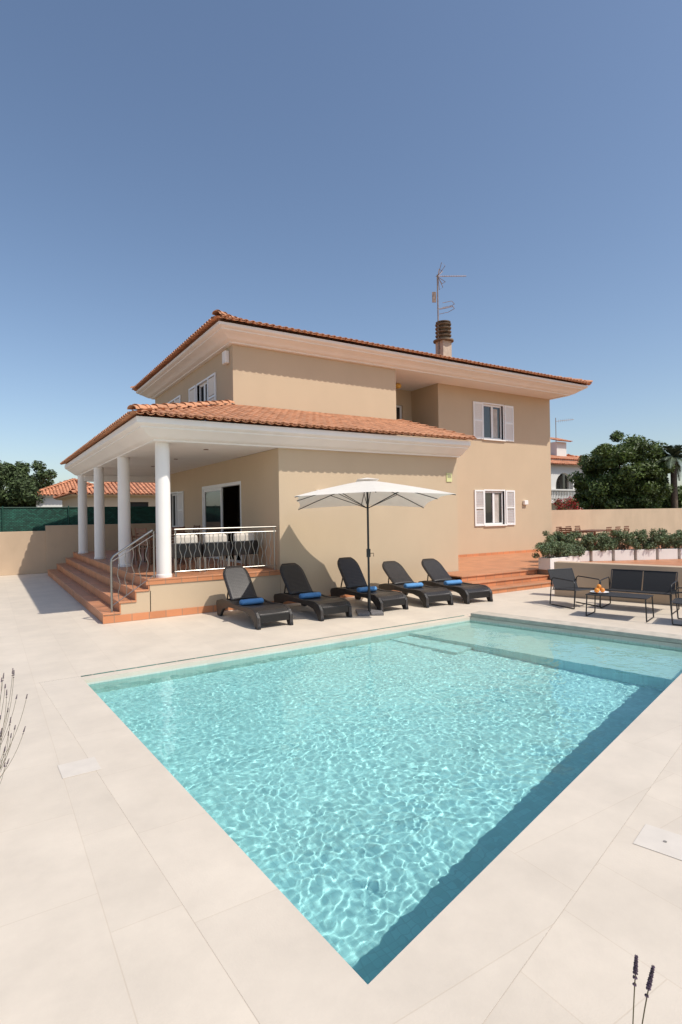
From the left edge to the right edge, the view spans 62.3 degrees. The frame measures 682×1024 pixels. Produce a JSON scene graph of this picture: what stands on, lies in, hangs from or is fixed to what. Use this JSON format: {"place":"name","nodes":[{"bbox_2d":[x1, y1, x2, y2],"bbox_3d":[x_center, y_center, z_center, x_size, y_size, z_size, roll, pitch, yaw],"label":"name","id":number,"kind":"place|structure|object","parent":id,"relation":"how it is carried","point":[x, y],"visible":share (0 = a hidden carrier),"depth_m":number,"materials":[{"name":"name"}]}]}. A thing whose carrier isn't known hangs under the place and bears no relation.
{"place":"outdoors","nodes":[
{"label":"outdoors","id":0,"kind":"place"},
{"bbox_2d":[53,482,155,506],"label":"house","id":1,"kind":"structure","parent":0,"point":[142,493],"depth_m":34.71,"materials":[{"name":"orange tile"}]},
{"bbox_2d":[130,502,147,505],"bbox_3d":[-12.573,0.185,34.828,1.300,1.600,0.030,-1,0,-32],"label":"window","id":2,"kind":"structure","parent":1,"relation":"in","point":[131,503],"depth_m":34.87,"materials":[{"name":"black glass"}]},
{"bbox_2d":[47,262,592,623],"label":"house","id":3,"kind":"structure","parent":0,"point":[240,425],"depth_m":14.01,"materials":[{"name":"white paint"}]},
{"bbox_2d":[134,539,144,561],"bbox_3d":[-5.287,0.818,14.331,0.508,0.903,0.471,-1,0,-32],"label":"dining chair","id":4,"kind":"object","parent":3,"relation":"on","point":[140,551],"visible":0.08,"depth_m":14.51,"materials":[{"name":"brown wood"}]},
{"bbox_2d":[131,529,149,564],"bbox_3d":[-4.940,0.811,13.781,0.508,0.903,0.471,-1,0,-32],"label":"dining chair","id":5,"kind":"object","parent":3,"relation":"on","point":[132,537],"visible":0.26,"depth_m":13.51,"materials":[{"name":"brown wood"}]},
{"bbox_2d":[134,528,155,569],"bbox_3d":[-4.191,0.793,12.409,0.471,0.903,0.508,-1,0,41],"label":"dining chair","id":6,"kind":"object","parent":3,"relation":"on","point":[142,531],"visible":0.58,"depth_m":12.23,"materials":[{"name":"brown wood"}]},
{"bbox_2d":[134,531,186,564],"bbox_3d":[-4.603,0.884,14.341,0.900,0.750,1.590,-1,0,-32],"label":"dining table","id":7,"kind":"object","parent":3,"relation":"on","point":[151,551],"visible":0.25,"depth_m":13.49,"materials":[{"name":"brown wood"}]},
{"bbox_2d":[168,395,180,403],"bbox_3d":[-5.311,-3.006,18.085,0.171,1.220,1.635,-1,0,-32],"label":"window","id":8,"kind":"structure","parent":3,"relation":"in","point":[178,399],"depth_m":17.65,"materials":[{"name":"white paint"}]},
{"bbox_2d":[170,491,183,526],"bbox_3d":[-5.181,-0.048,17.942,0.171,1.200,1.625,-1,0,-32],"label":"window","id":9,"kind":"structure","parent":3,"relation":"in","point":[177,500],"depth_m":17.69,"materials":[{"name":"white paint"}]},
{"bbox_2d":[171,526,184,563],"bbox_3d":[-4.002,0.794,13.387,0.471,0.903,0.508,-1,0,-32],"label":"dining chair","id":10,"kind":"object","parent":3,"relation":"on","point":[180,532],"visible":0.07,"depth_m":13.24,"materials":[{"name":"brown wood"}]},
{"bbox_2d":[171,535,200,573],"bbox_3d":[-3.243,0.846,11.570,0.560,0.760,0.610,-1,0,-36],"label":"porch armchair","id":11,"kind":"object","parent":3,"relation":"on","point":[179,539],"visible":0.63,"depth_m":11.33,"materials":[{"name":"brown plastic"}]},
{"bbox_2d":[177,525,199,559],"bbox_3d":[-3.987,0.799,14.737,0.508,0.903,0.471,-1,0,-32],"label":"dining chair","id":12,"kind":"object","parent":3,"relation":"on","point":[198,531],"visible":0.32,"depth_m":14.79,"materials":[{"name":"brown wood"}]},
{"bbox_2d":[188,372,216,420],"bbox_3d":[-3.803,-3.039,15.705,0.220,1.220,2.260,-1,0,-32],"label":"window","id":13,"kind":"structure","parent":3,"relation":"in","point":[207,387],"depth_m":15.68,"materials":[{"name":"white paint"}]},
{"bbox_2d":[196,534,229,571],"bbox_3d":[-2.696,0.839,11.879,0.560,0.760,0.610,-1,0,-30],"label":"porch armchair","id":14,"kind":"object","parent":3,"relation":"on","point":[211,545],"visible":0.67,"depth_m":11.64,"materials":[{"name":"grey fabric"}]},
{"bbox_2d":[202,481,241,562],"bbox_3d":[-2.906,0.253,14.747,0.520,1.960,2.850,-1,0,-32],"label":"sliding door","id":15,"kind":"structure","parent":3,"relation":"in","point":[212,495],"depth_m":15.04,"materials":[{"name":"white paint"}]},
{"bbox_2d":[223,533,257,567],"bbox_3d":[-2.183,0.832,12.251,0.560,0.760,0.610,-1,0,-35],"label":"porch armchair","id":16,"kind":"object","parent":3,"relation":"on","point":[246,544],"visible":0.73,"depth_m":12.01,"materials":[{"name":"grey fabric"}]},
{"bbox_2d":[396,405,401,419],"bbox_3d":[1.653,-2.639,19.034,0.970,1.970,0.070,-1,0,-32],"label":"balcony door","id":17,"kind":"structure","parent":3,"relation":"in","point":[398,408],"depth_m":19.24,"materials":[{"name":"white paint"}]},
{"bbox_2d":[473,401,513,441],"bbox_3d":[5.281,-3.129,19.692,1.990,1.300,0.220,-1,0,-32],"label":"window","id":18,"kind":"structure","parent":3,"relation":"in","point":[487,421],"depth_m":19.70,"materials":[{"name":"white paint"}]},
{"bbox_2d":[474,489,515,525],"bbox_3d":[5.329,-0.145,19.681,1.990,1.270,0.220,-1,0,-32],"label":"window","id":19,"kind":"structure","parent":3,"relation":"in","point":[491,502],"depth_m":19.69,"materials":[{"name":"white paint"}]},
{"bbox_2d":[0,573,681,1023],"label":"pool deck","id":20,"kind":"structure","parent":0,"point":[98,925],"depth_m":2.85,"materials":[{"name":"stone"}]},
{"bbox_2d":[0,668,27,782],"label":"lavender plant","id":21,"kind":"object","parent":20,"relation":"on","point":[1,733],"visible":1,"depth_m":3.59,"materials":[{"name":"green plant"}]},
{"bbox_2d":[0,523,155,575],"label":"boundary wall","id":22,"kind":"structure","parent":20,"relation":"on","point":[34,552],"depth_m":19.25,"materials":[{"name":"beige paint"}]},
{"bbox_2d":[57,757,100,778],"bbox_3d":[-1.942,1.895,4.187,0.260,0.003,0.260,-1,0,-34],"label":"skimmer lid","id":23,"kind":"object","parent":20,"relation":"on","point":[75,768],"visible":1,"depth_m":4.18,"materials":[{"name":"plastic"}]},
{"bbox_2d":[216,565,292,629],"bbox_3d":[-1.576,1.463,10.028,0.661,0.903,1.791,-1,0,-34],"label":"sun lounger","id":24,"kind":"object","parent":20,"relation":"on","point":[238,583],"visible":0.92,"depth_m":10.20,"materials":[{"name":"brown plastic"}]},
{"bbox_2d":[239,598,263,604],"bbox_3d":[-1.583,1.585,9.987,0.424,0.104,0.145,-1,0,-32],"label":"rolled towel","id":25,"kind":"object","parent":24,"relation":"on","point":[251,601],"visible":1,"depth_m":9.93,"materials":[{"name":"blue fabric"}]},
{"bbox_2d":[274,563,351,620],"bbox_3d":[-0.575,1.461,10.671,0.661,0.878,1.791,-1,0,-34],"label":"sun lounger","id":26,"kind":"object","parent":20,"relation":"on","point":[294,578],"visible":0.89,"depth_m":10.79,"materials":[{"name":"black plastic"}]},
{"bbox_2d":[299,592,320,598],"bbox_3d":[-0.582,1.571,10.630,0.424,0.104,0.145,-1,0,-32],"label":"rolled towel","id":27,"kind":"object","parent":26,"relation":"on","point":[309,595],"visible":0.98,"depth_m":10.56,"materials":[{"name":"blue fabric"}]},
{"bbox_2d":[40,611,681,1023],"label":"swimming pool","id":28,"kind":"structure","parent":20,"relation":"in","point":[464,955],"depth_m":2.85,"materials":[{"name":"stone"}]},
{"bbox_2d":[89,621,681,983],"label":"water","id":29,"kind":"structure","parent":28,"relation":"in","point":[373,807],"depth_m":4.63,"materials":[{"name":"teal liquid"}]},
{"bbox_2d":[330,557,408,612],"bbox_3d":[0.529,1.423,11.403,0.662,0.926,1.791,-1,0,-33],"label":"sun lounger","id":30,"kind":"object","parent":20,"relation":"on","point":[353,578],"visible":0.91,"depth_m":11.60,"materials":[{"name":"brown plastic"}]},
{"bbox_2d":[357,586,376,591],"bbox_3d":[0.521,1.557,11.363,0.424,0.104,0.145,-1,0,-31],"label":"rolled towel","id":31,"kind":"object","parent":30,"relation":"on","point":[364,589],"visible":0.87,"depth_m":11.28,"materials":[{"name":"blue fabric"}]},
{"bbox_2d":[295,478,455,615],"bbox_3d":[0.507,0.621,10.429,2.640,2.518,2.638,-1,0,-3],"label":"parasol","id":32,"kind":"object","parent":20,"relation":"on","point":[367,492],"visible":1,"depth_m":10.47,"materials":[{"name":"white fabric"}]},
{"bbox_2d":[378,561,453,607],"bbox_3d":[1.518,1.484,11.923,0.662,0.776,1.861,-1,0,-28],"label":"sun lounger","id":33,"kind":"object","parent":20,"relation":"on","point":[397,574],"visible":0.96,"depth_m":11.88,"materials":[{"name":"dark grey plastic"},{"name":"black mesh fabric"},{"name":"blue fabric"}]},
{"bbox_2d":[404,582,422,587],"bbox_3d":[1.522,1.542,11.853,0.424,0.104,0.145,-1,0,-26],"label":"rolled towel","id":34,"kind":"object","parent":33,"relation":"on","point":[412,585],"visible":0.98,"depth_m":11.79,"materials":[{"name":"blue fabric"}]},
{"bbox_2d":[418,558,492,603],"bbox_3d":[2.426,1.466,12.300,0.661,0.786,1.854,-1,0,-26],"label":"sun lounger","id":35,"kind":"object","parent":20,"relation":"on","point":[436,572],"visible":0.82,"depth_m":12.20,"materials":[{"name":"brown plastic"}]},
{"bbox_2d":[444,580,461,584],"bbox_3d":[2.426,1.530,12.232,0.424,0.104,0.145,-1,0,-27],"label":"rolled towel","id":36,"kind":"object","parent":35,"relation":"on","point":[452,582],"visible":0.98,"depth_m":12.17,"materials":[{"name":"blue fabric"}]},
{"bbox_2d":[447,566,552,593],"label":"steps","id":37,"kind":"structure","parent":20,"relation":"on","point":[496,583],"depth_m":13.59,"materials":[{"name":"tile"}]},
{"bbox_2d":[548,568,600,608],"bbox_3d":[4.525,1.476,10.972,0.633,0.688,0.756,-1,0,-20],"label":"armchair","id":38,"kind":"object","parent":20,"relation":"on","point":[563,579],"visible":0.89,"depth_m":11.18,"materials":[{"name":"black metal"}]},
{"bbox_2d":[554,561,681,605],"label":"garden wall","id":39,"kind":"structure","parent":20,"relation":"on","point":[597,570],"depth_m":11.62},
{"bbox_2d":[585,592,653,621],"bbox_3d":[4.793,1.614,9.717,0.970,0.386,0.520,-1,0,40],"label":"coffee table","id":40,"kind":"object","parent":20,"relation":"on","point":[629,595],"visible":0.84,"depth_m":9.61,"materials":[{"name":"black metal"}]},
{"bbox_2d":[599,569,679,613],"bbox_3d":[5.540,1.458,10.482,1.191,0.688,0.756,-1,0,40],"label":"outdoor sofa","id":41,"kind":"object","parent":20,"relation":"on","point":[654,582],"visible":0.81,"depth_m":10.65,"materials":[{"name":"black metal"}]},
{"bbox_2d":[632,954,654,1023],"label":"lavender plant","id":42,"kind":"object","parent":20,"relation":"on","point":[649,982],"visible":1,"depth_m":1.60,"materials":[{"name":"purple plant"}]},
{"bbox_2d":[633,824,681,860],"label":"skimmer lid","id":43,"kind":"object","parent":20,"relation":"on","point":[661,841],"visible":1,"depth_m":3.13,"materials":[{"name":"plastic"}]},
{"bbox_2d":[669,587,681,625],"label":"armchair","id":44,"kind":"object","parent":20,"relation":"on","point":[676,600],"visible":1,"depth_m":9.01,"materials":[{"name":"black metal"}]},
{"bbox_2d":[458,542,681,586],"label":"terrace","id":45,"kind":"structure","parent":0,"point":[525,560],"depth_m":16.33,"materials":[{"name":"tile"}]},
{"bbox_2d":[536,531,566,556],"bbox_3d":[6.167,0.991,16.418,0.976,0.927,0.684,-1,0,-6],"label":"planter box","id":46,"kind":"object","parent":45,"relation":"on","point":[558,536],"visible":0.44,"depth_m":16.40,"materials":[{"name":"green plant"}]},
{"bbox_2d":[531,539,574,569],"bbox_3d":[5.470,1.076,14.492,1.266,0.765,0.677,-1,0,-32],"label":"planter box","id":47,"kind":"object","parent":45,"relation":"on","point":[559,549],"visible":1,"depth_m":14.33,"materials":[{"name":"green plant"}]},
{"bbox_2d":[548,541,585,561],"bbox_3d":[6.085,1.113,15.343,1.210,0.677,0.682,-1,0,-27],"label":"planter box","id":48,"kind":"object","parent":45,"relation":"on","point":[577,553],"visible":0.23,"depth_m":15.31,"materials":[{"name":"green plant"}]},
{"bbox_2d":[559,528,577,545],"bbox_3d":[7.922,0.994,19.638,0.508,0.890,0.471,-1,0,-44],"label":"dining chair","id":49,"kind":"object","parent":45,"relation":"on","point":[566,532],"visible":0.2,"depth_m":19.50,"materials":[{"name":"brown wood"}]},
{"bbox_2d":[565,531,593,561],"bbox_3d":[6.883,0.987,16.518,0.963,0.913,0.708,-1,0,-6],"label":"planter box","id":50,"kind":"object","parent":45,"relation":"on","point":[572,537],"visible":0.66,"depth_m":16.36,"materials":[{"name":"green plant"}]},
{"bbox_2d":[574,526,587,539],"bbox_3d":[9.393,0.979,21.854,0.471,0.890,0.508,-1,0,-44],"label":"dining chair","id":51,"kind":"object","parent":45,"relation":"on","point":[577,528],"visible":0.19,"depth_m":21.95,"materials":[{"name":"brown wood"}]},
{"bbox_2d":[572,529,614,544],"bbox_3d":[9.282,1.046,20.733,1.800,0.750,0.890,-1,0,-44],"label":"dining table","id":52,"kind":"object","parent":45,"relation":"on","point":[593,531],"visible":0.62,"depth_m":20.41,"materials":[{"name":"brown wood"}]},
{"bbox_2d":[581,531,612,560],"bbox_3d":[7.537,0.996,16.589,0.942,0.875,0.605,-1,0,-6],"label":"planter box","id":53,"kind":"object","parent":45,"relation":"on","point":[601,551],"visible":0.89,"depth_m":16.44,"materials":[{"name":"green plant"}]},
{"bbox_2d":[608,529,639,560],"bbox_3d":[8.269,0.958,16.665,1.010,0.927,0.701,-1,0,-6],"label":"planter box","id":54,"kind":"object","parent":45,"relation":"on","point":[620,553],"visible":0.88,"depth_m":16.52,"materials":[{"name":"green plant"}]},
{"bbox_2d":[631,528,662,559],"bbox_3d":[8.968,0.940,16.753,0.966,0.943,0.658,-1,0,-6],"label":"planter box","id":55,"kind":"object","parent":45,"relation":"on","point":[645,551],"visible":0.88,"depth_m":16.59,"materials":[{"name":"green plant"}]},
{"bbox_2d":[650,528,681,559],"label":"planter box","id":56,"kind":"object","parent":45,"relation":"on","point":[666,550],"visible":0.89,"depth_m":16.67,"materials":[{"name":"green plant"}]},
{"bbox_2d":[671,529,681,558],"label":"planter box","id":57,"kind":"object","parent":45,"relation":"on","point":[678,533],"visible":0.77,"depth_m":16.77,"materials":[{"name":"green plant"}]},
{"bbox_2d":[550,418,594,509],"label":"house","id":58,"kind":"structure","parent":0,"point":[563,464],"depth_m":42.34,"materials":[{"name":"white paint"}]},
{"bbox_2d":[556,474,566,499],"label":"window","id":59,"kind":"structure","parent":58,"relation":"in","point":[561,483],"depth_m":43.44,"materials":[{"name":"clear glass"}]},
{"label":"ground","id":60,"kind":"structure","parent":0,"visible":0},
{"bbox_2d":[0,460,57,506],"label":"pine tree","id":61,"kind":"object","parent":60,"relation":"on","point":[21,484],"visible":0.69,"depth_m":43.78,"materials":[{"name":"green plant"}]},
{"bbox_2d":[35,478,92,506],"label":"house","id":62,"kind":"structure","parent":60,"relation":"on","point":[48,493],"depth_m":44.98,"materials":[{"name":"orange tile"}]},
{"bbox_2d":[0,506,155,531],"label":"fence","id":63,"kind":"object","parent":60,"relation":"on","point":[14,519],"visible":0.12,"depth_m":19.71,"materials":[{"name":"green fabric"}]},
{"bbox_2d":[553,496,582,509],"bbox_3d":[11.052,0.509,27.544,1.501,2.549,1.093,-1,0,-32],"label":"bougainvillea","id":64,"kind":"object","parent":60,"relation":"on","point":[567,503],"visible":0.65,"depth_m":27.40,"materials":[{"name":"red plant"}]},
{"bbox_2d":[572,475,603,509],"bbox_3d":[15.077,-0.269,33.860,2.276,4.037,2.487,-1,0,2],"label":"tree","id":65,"kind":"object","parent":60,"relation":"on","point":[582,501],"visible":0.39,"depth_m":33.40,"materials":[{"name":"green plant"}]},
{"bbox_2d":[552,508,681,541],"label":"boundary wall","id":66,"kind":"structure","parent":60,"relation":"on","point":[669,520],"depth_m":27.86,"materials":[{"name":"beige paint"}]},
{"bbox_2d":[567,430,676,509],"bbox_3d":[16.748,-1.584,33.457,5.814,6.604,5.761,-1,0,41],"label":"tree","id":67,"kind":"object","parent":60,"relation":"on","point":[642,480],"visible":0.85,"depth_m":32.04,"materials":[{"name":"green plant"}]},
{"bbox_2d":[626,485,681,508],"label":"tree","id":68,"kind":"object","parent":60,"relation":"on","point":[665,503],"visible":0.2,"depth_m":34.54,"materials":[{"name":"green plant"}]},
{"bbox_2d":[653,444,681,507],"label":"palm tree","id":69,"kind":"object","parent":60,"relation":"on","point":[674,454],"visible":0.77,"depth_m":32.09,"materials":[{"name":"green plant"}]}
]}

